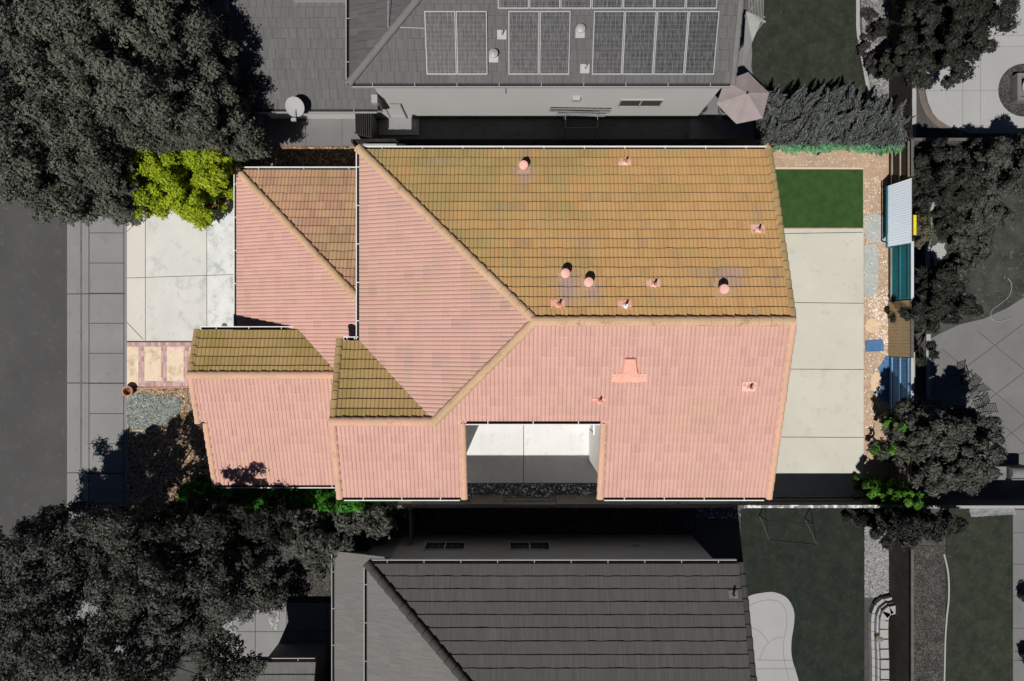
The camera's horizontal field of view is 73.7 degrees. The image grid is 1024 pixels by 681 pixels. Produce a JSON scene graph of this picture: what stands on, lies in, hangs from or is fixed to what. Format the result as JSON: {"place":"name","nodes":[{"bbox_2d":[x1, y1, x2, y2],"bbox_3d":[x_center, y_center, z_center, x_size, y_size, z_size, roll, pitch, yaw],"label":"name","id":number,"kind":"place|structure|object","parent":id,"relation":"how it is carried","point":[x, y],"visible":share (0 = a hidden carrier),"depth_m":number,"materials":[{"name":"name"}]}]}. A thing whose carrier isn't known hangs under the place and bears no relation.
{"place":"outdoors","nodes":[
{"label":"outdoors","id":0,"kind":"place"},
{"bbox_2d":[0,13,66,680],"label":"street","id":1,"kind":"structure","parent":0,"point":[33,366],"depth_m":31.12,"materials":[{"name":"asphalt"}]},
{"bbox_2d":[89,13,126,680],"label":"sidewalk","id":2,"kind":"structure","parent":0,"point":[106,255],"depth_m":30.99,"materials":[{"name":"grey concrete"}]},
{"bbox_2d":[89,225,123,654],"bbox_3d":[-18.414,0.015,30.987,1.612,0.008,37.200,0,90,0],"label":"sidewalk joint","id":3,"kind":"object","parent":2,"relation":"on","point":[123,369],"visible":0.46,"depth_m":30.98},
{"bbox_2d":[127,210,144,340],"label":"driveway","id":4,"kind":"structure","parent":0,"point":[136,286],"depth_m":31.00,"materials":[{"name":"beige concrete"}]},
{"bbox_2d":[146,210,206,340],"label":"driveway","id":5,"kind":"structure","parent":0,"point":[176,307],"depth_m":31.00,"materials":[{"name":"concrete"}]},
{"bbox_2d":[127,215,233,341],"bbox_3d":[-14.605,-2.939,30.992,5.775,0.002,5.996,0,90,0],"label":"driveway joint","id":6,"kind":"object","parent":5,"relation":"on","point":[145,277],"visible":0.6,"depth_m":30.99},
{"bbox_2d":[207,210,233,325],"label":"driveway","id":7,"kind":"structure","parent":0,"point":[220,267],"depth_m":31.00,"materials":[{"name":"concrete"}]},
{"bbox_2d":[206,603,330,680],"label":"front path","id":8,"kind":"structure","parent":0,"point":[306,616],"depth_m":31.00,"materials":[{"name":"grey concrete"}]},
{"bbox_2d":[266,540,330,602],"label":"front gravel","id":9,"kind":"structure","parent":0,"point":[303,585],"depth_m":31.00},
{"bbox_2d":[247,114,359,145],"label":"path","id":10,"kind":"structure","parent":0,"point":[319,132],"depth_m":30.99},
{"bbox_2d":[221,0,743,118],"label":"solar roof house","id":11,"kind":"structure","parent":0,"point":[337,59],"depth_m":25.39,"materials":[{"name":"grey tile"}]},
{"bbox_2d":[285,97,303,121],"bbox_3d":[-8.790,-9.339,27.961,0.795,1.030,0.943,0,90,0],"label":"satellite dish","id":12,"kind":"object","parent":11,"relation":"attached to","point":[294,106],"visible":1,"depth_m":27.66,"materials":[{"name":"paint"}]},
{"bbox_2d":[354,114,378,138],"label":"slatted gate","id":13,"kind":"structure","parent":11,"relation":"attached to","point":[366,126],"depth_m":29.26,"materials":[{"name":"black metal"}]},
{"bbox_2d":[617,99,663,106],"bbox_3d":[5.462,-10.095,29.050,1.820,0.850,0.050,0,90,0],"label":"window","id":14,"kind":"structure","parent":11,"relation":"in","point":[623,102],"depth_m":29.00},
{"bbox_2d":[186,144,796,500],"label":"tile roof house","id":15,"kind":"structure","parent":0,"point":[402,314],"depth_m":24.77,"materials":[{"name":"tile"}]},
{"bbox_2d":[416,508,695,539],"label":"gravel","id":16,"kind":"structure","parent":0,"point":[556,521],"depth_m":31.00,"materials":[{"name":"gravel"}]},
{"bbox_2d":[388,484,740,517],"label":"side gravel","id":17,"kind":"structure","parent":0,"point":[700,512],"depth_m":31.00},
{"bbox_2d":[217,488,389,512],"bbox_3d":[-8.969,6.541,29.187,8.034,3.678,1.087,0,90,0],"label":"green hedge","id":18,"kind":"object","parent":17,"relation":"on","point":[324,499],"visible":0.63,"depth_m":28.74,"materials":[{"name":"green plant"}]},
{"bbox_2d":[408,508,415,544],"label":"passage gate","id":19,"kind":"structure","parent":17,"relation":"on","point":[412,522],"depth_m":29.50,"materials":[{"name":"grey wood"}]},
{"bbox_2d":[395,495,743,508],"bbox_3d":[2.450,7.104,30.075,14.900,1.850,0.192,0,90,0],"label":"side fence","id":20,"kind":"object","parent":17,"relation":"on","point":[557,501],"visible":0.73,"depth_m":29.36,"materials":[{"name":"grey wood"}]},
{"bbox_2d":[376,118,764,145],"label":"path","id":21,"kind":"structure","parent":0,"point":[537,128],"depth_m":31.00,"materials":[{"name":"concrete"}]},
{"bbox_2d":[379,117,418,134],"bbox_3d":[-5.130,-9.765,30.965,1.829,0.030,0.899,0,90,0],"label":"side step","id":22,"kind":"object","parent":21,"relation":"on","point":[399,126],"visible":0.86,"depth_m":30.95,"materials":[{"name":"grey concrete"}]},
{"bbox_2d":[127,0,1023,680],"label":"terrain","id":23,"kind":"structure","parent":0,"point":[717,538],"depth_m":31.01,"materials":[{"name":"soil"}]},
{"bbox_2d":[0,500,146,680],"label":"shade tree","id":24,"kind":"object","parent":23,"relation":"on","point":[32,598],"visible":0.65,"depth_m":25.76,"materials":[{"name":"grey plant"}]},
{"bbox_2d":[0,105,153,227],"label":"street tree","id":25,"kind":"object","parent":23,"relation":"on","point":[114,200],"visible":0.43,"depth_m":26.76,"materials":[{"name":"green plant"}]},
{"bbox_2d":[0,0,155,226],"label":"street tree","id":26,"kind":"object","parent":23,"relation":"on","point":[31,129],"visible":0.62,"depth_m":24.40,"materials":[{"name":"grey plant"}]},
{"bbox_2d":[7,499,192,612],"bbox_3d":[-16.046,8.404,27.342,7.142,7.426,3.946,0,90,0],"label":"shade tree","id":27,"kind":"object","parent":23,"relation":"on","point":[109,533],"visible":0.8,"depth_m":25.37,"materials":[{"name":"green plant"}]},
{"bbox_2d":[12,0,249,154],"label":"street tree","id":28,"kind":"object","parent":23,"relation":"on","point":[160,40],"visible":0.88,"depth_m":23.69,"materials":[{"name":"grey plant"}]},
{"bbox_2d":[33,560,267,680],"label":"shade tree","id":29,"kind":"object","parent":23,"relation":"on","point":[128,663],"visible":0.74,"depth_m":25.87,"materials":[{"name":"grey plant"}]},
{"bbox_2d":[127,347,190,385],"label":"walkway","id":30,"kind":"structure","parent":23,"relation":"on","point":[152,363],"depth_m":31.00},
{"bbox_2d":[127,342,191,346],"bbox_3d":[-15.562,0.186,31.003,3.844,0.030,0.217,0,90,0],"label":"brick band","id":31,"kind":"object","parent":30,"relation":"on","point":[159,344],"visible":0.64,"depth_m":30.99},
{"bbox_2d":[138,381,187,386],"bbox_3d":[-15.299,1.968,31.003,3.317,0.030,0.248,0,90,0],"label":"brick band","id":32,"kind":"object","parent":30,"relation":"on","point":[162,383],"visible":0.64,"depth_m":30.99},
{"bbox_2d":[127,387,230,517],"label":"front yard","id":33,"kind":"structure","parent":23,"relation":"on","point":[148,508],"depth_m":31.00,"materials":[{"name":"gravel"}]},
{"bbox_2d":[127,392,182,437],"bbox_3d":[-16.213,3.379,31.009,2.542,0.030,2.077,0,90,0],"label":"slate chip bed","id":34,"kind":"object","parent":33,"relation":"on","point":[160,410],"visible":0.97,"depth_m":30.99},
{"bbox_2d":[126,388,210,505],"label":"yard stones","id":35,"kind":"object","parent":33,"relation":"on","point":[154,457],"visible":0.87,"depth_m":30.99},
{"bbox_2d":[177,474,250,503],"bbox_3d":[-13.355,6.676,30.325,3.390,1.515,1.275,0,90,0],"label":"ground shrub","id":36,"kind":"object","parent":33,"relation":"on","point":[193,489],"visible":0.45,"depth_m":30.08,"materials":[{"name":"green plant"}]},
{"bbox_2d":[109,520,290,649],"bbox_3d":[-12.138,9.419,27.428,6.300,7.256,5.041,0,90,0],"label":"shade tree","id":37,"kind":"object","parent":23,"relation":"on","point":[222,574],"visible":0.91,"depth_m":25.95,"materials":[{"name":"grey plant"}]},
{"bbox_2d":[138,492,300,561],"bbox_3d":[-11.398,7.883,27.867,5.601,6.372,2.912,0,90,0],"label":"yard tree","id":38,"kind":"object","parent":23,"relation":"on","point":[205,518],"visible":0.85,"depth_m":26.65,"materials":[{"name":"grey plant"}]},
{"bbox_2d":[145,136,340,209],"bbox_3d":[-12.648,-7.766,31.017,9.796,0.030,3.658,0,90,0],"label":"planting bed","id":39,"kind":"object","parent":23,"relation":"on","point":[212,205],"visible":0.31,"depth_m":31.00,"materials":[{"name":"brown soil"}]},
{"bbox_2d":[91,56,272,179],"bbox_3d":[-13.053,-9.013,27.378,6.565,7.346,4.057,-10,90,0],"label":"street tree","id":40,"kind":"object","parent":39,"relation":"on","point":[236,136],"visible":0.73,"depth_m":26.01,"materials":[{"name":"grey plant"}]},
{"bbox_2d":[124,146,251,230],"bbox_3d":[-13.348,-6.261,28.780,4.308,4.521,3.067,0,90,0],"label":"lime tree","id":41,"kind":"object","parent":39,"relation":"on","point":[184,185],"visible":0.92,"depth_m":27.70,"materials":[{"name":"green plant"}]},
{"bbox_2d":[259,146,355,166],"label":"side yard","id":42,"kind":"structure","parent":23,"relation":"on","point":[345,156],"depth_m":31.00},
{"bbox_2d":[351,139,767,146],"bbox_3d":[2.050,-8.560,30.094,17.892,1.812,0.120,0,90,0],"label":"side fence","id":43,"kind":"object","parent":42,"relation":"on","point":[593,142],"visible":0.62,"depth_m":29.64,"materials":[{"name":"brown wood"}]},
{"bbox_2d":[271,499,406,580],"bbox_3d":[-7.592,8.594,28.979,5.876,4.322,3.636,0,90,0],"label":"grey shrub","id":44,"kind":"object","parent":23,"relation":"on","point":[319,539],"visible":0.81,"depth_m":27.92,"materials":[{"name":"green plant"}]},
{"bbox_2d":[464,421,522,482],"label":"courtyard slab","id":45,"kind":"structure","parent":23,"relation":"on","point":[494,453],"depth_m":31.00,"materials":[{"name":"concrete"}]},
{"bbox_2d":[247,535,756,680],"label":"charcoal roof house","id":46,"kind":"structure","parent":23,"relation":"on","point":[548,608],"depth_m":25.12,"materials":[{"name":"tile"}]},
{"bbox_2d":[423,541,465,549],"bbox_3d":[-2.866,8.795,29.250,1.760,1.100,0.050,0,90,0],"label":"window","id":47,"kind":"structure","parent":46,"relation":"in","point":[429,545],"depth_m":29.33,"materials":[{"name":"glass"}]},
{"bbox_2d":[509,541,550,549],"bbox_3d":[0.761,8.795,29.250,1.760,1.100,0.050,0,90,0],"label":"window","id":48,"kind":"structure","parent":46,"relation":"in","point":[513,545],"depth_m":29.33,"materials":[{"name":"glass"}]},
{"bbox_2d":[524,425,597,482],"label":"courtyard slab","id":49,"kind":"structure","parent":23,"relation":"on","point":[556,453],"depth_m":31.00,"materials":[{"name":"concrete"}]},
{"bbox_2d":[861,0,888,141],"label":"shrub bed","id":50,"kind":"object","parent":23,"relation":"on","point":[880,86],"visible":0.44,"depth_m":30.99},
{"bbox_2d":[859,49,884,79],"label":"gravel shrub","id":51,"kind":"object","parent":50,"relation":"on","point":[870,59],"visible":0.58,"depth_m":30.49,"materials":[{"name":"red plant"}]},
{"bbox_2d":[865,18,889,41],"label":"gravel shrub","id":52,"kind":"object","parent":50,"relation":"on","point":[870,29],"visible":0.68,"depth_m":30.65,"materials":[{"name":"red plant"}]},
{"bbox_2d":[868,44,921,80],"bbox_3d":[16.514,-11.950,29.571,1.362,2.889,1.343,35,90,0],"label":"dark bush","id":53,"kind":"object","parent":50,"relation":"on","point":[907,58],"visible":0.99,"depth_m":29.18,"materials":[{"name":"grey plant"}]},
{"bbox_2d":[889,0,913,142],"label":"dark fence","id":54,"kind":"object","parent":50,"relation":"on","point":[900,91],"visible":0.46,"depth_m":30.12,"materials":[{"name":"brown wood"}]},
{"bbox_2d":[864,524,888,597],"bbox_3d":[16.585,9.517,31.005,1.116,0.030,4.247,0,90,0],"label":"white gravel bed","id":55,"kind":"object","parent":23,"relation":"on","point":[867,567],"visible":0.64,"depth_m":30.99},
{"bbox_2d":[868,595,894,680],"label":"block retaining wall","id":56,"kind":"structure","parent":23,"relation":"on","point":[881,609],"depth_m":30.59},
{"bbox_2d":[889,506,913,680],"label":"dark fence","id":57,"kind":"object","parent":23,"relation":"on","point":[901,619],"visible":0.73,"depth_m":29.97,"materials":[{"name":"brown wood"}]},
{"bbox_2d":[904,209,935,256],"bbox_3d":[17.921,-4.835,30.111,1.295,1.887,2.349,0,90,0],"label":"yellowish shrub","id":58,"kind":"object","parent":23,"relation":"on","point":[924,224],"visible":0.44,"depth_m":29.53,"materials":[{"name":"green plant"}]},
{"bbox_2d":[912,194,930,214],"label":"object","id":59,"kind":"object","parent":23,"relation":"on","point":[921,200],"visible":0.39,"depth_m":29.83,"materials":[{"name":"green plant"}]},
{"bbox_2d":[914,546,945,680],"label":"side gravel bed","id":60,"kind":"object","parent":23,"relation":"on","point":[929,595],"visible":0.67,"depth_m":31.00,"materials":[{"name":"gravel"}]},
{"bbox_2d":[883,262,983,366],"bbox_3d":[17.707,-1.179,29.434,3.039,4.307,4.074,31,90,0],"label":"tree","id":61,"kind":"object","parent":23,"relation":"on","point":[936,296],"visible":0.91,"depth_m":28.70,"materials":[{"name":"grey plant"}]},
{"bbox_2d":[867,393,1007,498],"bbox_3d":[18.198,4.426,28.551,4.418,5.166,4.404,0,90,0],"label":"maple tree","id":62,"kind":"object","parent":23,"relation":"on","point":[957,439],"visible":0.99,"depth_m":27.83,"materials":[{"name":"grey plant"}]},
{"bbox_2d":[931,242,945,265],"bbox_3d":[19.360,-3.906,30.980,0.713,0.030,1.085,0,90,0],"label":"rock patch","id":63,"kind":"object","parent":23,"relation":"on","point":[938,251],"visible":1,"depth_m":30.96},
{"bbox_2d":[899,138,987,210],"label":"grove tree","id":64,"kind":"object","parent":23,"relation":"on","point":[944,183],"visible":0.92,"depth_m":28.32,"materials":[{"name":"grey plant"}]},
{"bbox_2d":[872,0,1021,90],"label":"patio tree","id":65,"kind":"object","parent":23,"relation":"on","point":[967,24],"visible":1,"depth_m":27.77,"materials":[{"name":"grey plant"}]},
{"bbox_2d":[920,128,1023,213],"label":"grove tree","id":66,"kind":"object","parent":23,"relation":"on","point":[1002,157],"visible":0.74,"depth_m":28.33,"materials":[{"name":"grey plant"}]},
{"bbox_2d":[690,0,753,138],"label":"patio","id":67,"kind":"structure","parent":0,"point":[710,123],"depth_m":30.99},
{"bbox_2d":[717,72,768,123],"bbox_3d":[9.779,-10.168,29.617,2.247,2.735,1.913,45,90,0],"label":"patio umbrella","id":68,"kind":"object","parent":67,"relation":"on","point":[744,98],"visible":0.98,"depth_m":28.67,"materials":[{"name":"fabric"}]},
{"bbox_2d":[742,11,764,63],"bbox_3d":[10.000,-12.394,29.550,0.877,2.900,2.281,4,90,0],"label":"shade sail","id":69,"kind":"object","parent":67,"relation":"on","point":[751,26],"visible":0.97,"depth_m":28.28,"materials":[{"name":"fabric"}]},
{"bbox_2d":[741,0,765,49],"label":"pergola","id":70,"kind":"object","parent":67,"relation":"on","point":[761,20],"visible":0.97,"depth_m":28.25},
{"bbox_2d":[741,508,863,680],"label":"lawn","id":71,"kind":"structure","parent":0,"point":[819,586],"depth_m":30.98,"materials":[{"name":"plant"}]},
{"bbox_2d":[748,592,797,680],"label":"curved patio","id":72,"kind":"structure","parent":71,"relation":"on","point":[768,618],"depth_m":30.97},
{"bbox_2d":[751,0,868,141],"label":"lawn","id":73,"kind":"structure","parent":0,"point":[798,44],"depth_m":30.98,"materials":[{"name":"plant"}]},
{"bbox_2d":[756,79,915,155],"bbox_3d":[13.872,-9.876,29.774,6.963,2.465,3.064,0,90,0],"label":"juniper hedge","id":74,"kind":"object","parent":73,"relation":"on","point":[837,111],"visible":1,"depth_m":29.17,"materials":[{"name":"grey plant"}]},
{"bbox_2d":[856,0,869,100],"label":"lawn edging","id":75,"kind":"object","parent":73,"relation":"on","point":[859,44],"visible":0.73,"depth_m":30.95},
{"bbox_2d":[773,229,863,496],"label":"patio","id":76,"kind":"structure","parent":0,"point":[826,267],"depth_m":31.00,"materials":[{"name":"concrete"}]},
{"bbox_2d":[737,497,910,508],"bbox_3d":[13.485,7.115,30.075,7.130,1.850,0.170,0,90,0],"label":"side fence","id":77,"kind":"object","parent":76,"relation":"on","point":[812,502],"visible":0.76,"depth_m":29.65,"materials":[{"name":"grey wood"}]},
{"bbox_2d":[784,232,863,437],"bbox_3d":[13.098,-0.256,30.993,5.735,0.001,9.346,0,90,0],"label":"patio joint","id":78,"kind":"object","parent":76,"relation":"on","point":[829,369],"visible":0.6,"depth_m":30.99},
{"bbox_2d":[765,143,910,496],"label":"backyard soil","id":79,"kind":"structure","parent":0,"point":[875,467],"depth_m":31.00,"materials":[{"name":"gravel"}]},
{"bbox_2d":[775,169,862,227],"bbox_3d":[13.392,-6.440,30.995,5.084,0.030,2.650,0,90,0],"label":"turf patch","id":80,"kind":"object","parent":79,"relation":"on","point":[821,198],"visible":0.64,"depth_m":30.98,"materials":[{"name":"plant"}]},
{"bbox_2d":[773,141,905,156],"bbox_3d":[14.513,-8.457,30.244,6.270,1.528,0.855,0,90,0],"label":"juniper fringe","id":81,"kind":"object","parent":79,"relation":"on","point":[867,149],"visible":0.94,"depth_m":29.83,"materials":[{"name":"green plant"}]},
{"bbox_2d":[864,243,878,297],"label":"slate chip patch","id":82,"kind":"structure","parent":79,"relation":"on","point":[871,270],"depth_m":30.99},
{"bbox_2d":[864,213,885,243],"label":"slate chip patch","id":83,"kind":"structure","parent":79,"relation":"on","point":[876,227],"depth_m":30.99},
{"bbox_2d":[864,177,888,434],"bbox_3d":[16.533,-1.569,30.988,1.170,0.037,11.716,0,90,0],"label":"backyard debris","id":84,"kind":"object","parent":79,"relation":"on","point":[868,427],"visible":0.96,"depth_m":30.99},
{"bbox_2d":[867,289,888,354],"bbox_3d":[16.631,-0.845,30.984,1.008,0.050,3.047,0,90,0],"label":"backyard debris","id":85,"kind":"object","parent":79,"relation":"on","point":[882,318],"visible":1,"depth_m":30.99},
{"bbox_2d":[875,356,892,404],"bbox_3d":[16.895,1.875,31.003,0.806,0.030,2.356,0,90,0],"label":"ground cloth","id":86,"kind":"object","parent":79,"relation":"on","point":[883,367],"visible":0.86,"depth_m":30.99,"materials":[{"name":"blue fabric"}]},
{"bbox_2d":[870,417,907,462],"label":"green tree","id":87,"kind":"object","parent":79,"relation":"on","point":[873,451],"visible":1,"depth_m":29.17,"materials":[{"name":"green plant"}]},
{"bbox_2d":[888,299,913,356],"bbox_3d":[17.133,-0.520,30.075,0.175,1.850,2.480,0,90,0],"label":"board fence","id":88,"kind":"object","parent":79,"relation":"on","point":[904,340],"visible":0.97,"depth_m":30.00,"materials":[{"name":"brown wood"}]},
{"bbox_2d":[889,357,913,408],"bbox_3d":[17.133,1.910,30.075,0.175,1.850,2.340,0,90,0],"label":"board fence","id":89,"kind":"object","parent":79,"relation":"on","point":[907,372],"visible":0.81,"depth_m":30.00,"materials":[{"name":"metal"}]},
{"bbox_2d":[889,241,913,300],"bbox_3d":[17.122,-3.010,30.075,0.195,1.850,2.460,0,90,0],"label":"board fence","id":90,"kind":"object","parent":79,"relation":"on","point":[905,279],"visible":0.94,"depth_m":29.97,"materials":[{"name":"teal paint"}]},
{"bbox_2d":[889,139,913,184],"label":"board fence","id":91,"kind":"object","parent":79,"relation":"on","point":[901,166],"visible":0.89,"depth_m":29.89,"materials":[{"name":"brown wood"}]},
{"bbox_2d":[889,409,913,505],"bbox_3d":[17.139,5.100,30.095,0.162,1.809,3.992,0,90,0],"label":"board fence","id":92,"kind":"object","parent":79,"relation":"on","point":[897,474],"visible":0.38,"depth_m":29.97,"materials":[{"name":"brown wood"}]},
{"bbox_2d":[913,138,1018,150],"bbox_3d":[21.075,-8.565,30.075,7.850,1.850,0.170,0,90,0],"label":"side fence","id":93,"kind":"object","parent":79,"relation":"on","point":[922,144],"visible":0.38,"depth_m":29.43,"materials":[{"name":"grey wood"}]},
{"bbox_2d":[912,497,1023,508],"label":"side fence","id":94,"kind":"object","parent":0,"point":[979,502],"visible":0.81,"depth_m":29.92,"materials":[{"name":"grey wood"}]},
{"bbox_2d":[969,508,1015,516],"bbox_3d":[21.211,7.527,30.145,2.706,0.958,0.695,-3,90,0],"label":"corrugated scrap","id":95,"kind":"object","parent":94,"relation":"attached to","point":[977,512],"visible":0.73,"depth_m":30.23,"materials":[{"name":"metal"}]},
{"bbox_2d":[926,0,1023,132],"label":"patio","id":96,"kind":"structure","parent":0,"point":[959,110],"depth_m":30.99,"materials":[{"name":"concrete"}]},
{"bbox_2d":[918,83,964,137],"bbox_3d":[19.240,-10.434,30.977,0.978,0.004,3.510,-36,90,0],"label":"brick border","id":97,"kind":"object","parent":96,"relation":"on","point":[936,121],"visible":0.8,"depth_m":30.98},
{"bbox_2d":[998,64,1023,116],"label":"fire pit","id":98,"kind":"object","parent":96,"relation":"on","point":[1011,89],"visible":1,"depth_m":30.97,"materials":[{"name":"grey stone"}]},
{"bbox_2d":[927,297,1023,496],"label":"patio","id":99,"kind":"structure","parent":0,"point":[996,369],"depth_m":30.99,"materials":[{"name":"concrete"}]},
{"bbox_2d":[926,334,930,399],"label":"patio kerb","id":100,"kind":"structure","parent":99,"relation":"on","point":[928,376],"depth_m":30.94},
{"bbox_2d":[935,324,1023,454],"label":"patio joint","id":101,"kind":"object","parent":99,"relation":"on","point":[987,386],"visible":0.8,"depth_m":30.98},
{"bbox_2d":[996,464,1023,479],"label":"grill cart","id":102,"kind":"object","parent":99,"relation":"on","point":[1013,471],"visible":0.82,"depth_m":30.20,"materials":[{"name":"grey metal"}]},
{"bbox_2d":[945,508,1012,680],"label":"lawn","id":103,"kind":"structure","parent":0,"point":[979,634],"depth_m":30.98,"materials":[{"name":"plant"}]},
{"bbox_2d":[945,192,1023,323],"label":"garden soil","id":104,"kind":"structure","parent":0,"point":[988,286],"depth_m":31.00,"materials":[{"name":"soil"}]},
{"bbox_2d":[920,185,962,240],"bbox_3d":[19.358,-6.040,30.463,1.618,1.201,2.941,-32,90,0],"label":"thicket","id":105,"kind":"object","parent":104,"relation":"on","point":[942,217],"visible":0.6,"depth_m":30.59,"materials":[{"name":"green plant"}]},
{"bbox_2d":[935,202,1015,283],"bbox_3d":[20.590,-4.496,30.409,2.564,1.310,4.440,44,90,0],"label":"thicket","id":106,"kind":"object","parent":104,"relation":"on","point":[970,238],"visible":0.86,"depth_m":30.47,"materials":[{"name":"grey plant"}]},
{"bbox_2d":[1013,509,1023,680],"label":"pavement","id":107,"kind":"structure","parent":0,"point":[1018,586],"depth_m":30.98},
{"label":"board fence","id":108,"kind":"object","parent":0,"visible":0},
{"bbox_2d":[886,186,892,247],"bbox_3d":[16.818,-5.480,30.389,0.465,0.357,2.720,0,90,0],"label":"lean to frame","id":109,"kind":"object","parent":108,"relation":"attached to","point":[887,218],"visible":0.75,"depth_m":30.23,"materials":[{"name":"white paint"}]},
{"bbox_2d":[888,178,911,246],"bbox_3d":[16.828,-5.535,29.634,0.384,1.151,2.770,0,90,0],"label":"corrugated sheet","id":110,"kind":"object","parent":109,"relation":"on","point":[899,213],"visible":1,"depth_m":29.59,"materials":[{"name":"metal"}]},
{"label":"ground","id":111,"kind":"structure","parent":0,"visible":0},
{"bbox_2d":[67,15,88,680],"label":"kerb","id":112,"kind":"structure","parent":111,"relation":"on","point":[73,361],"depth_m":31.12,"materials":[{"name":"grey concrete"}]},
{"bbox_2d":[80,214,81,665],"bbox_3d":[-19.614,0.015,31.119,0.191,0.003,34.720,0,90,0],"label":"gutter stain","id":113,"kind":"object","parent":112,"relation":"on","point":[81,375],"visible":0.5,"depth_m":31.12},
{"bbox_2d":[842,476,968,550],"bbox_3d":[16.792,7.728,29.226,4.243,4.440,3.008,32,90,0],"label":"corner tree","id":114,"kind":"object","parent":111,"relation":"on","point":[905,528],"depth_m":28.82,"materials":[{"name":"plant"}]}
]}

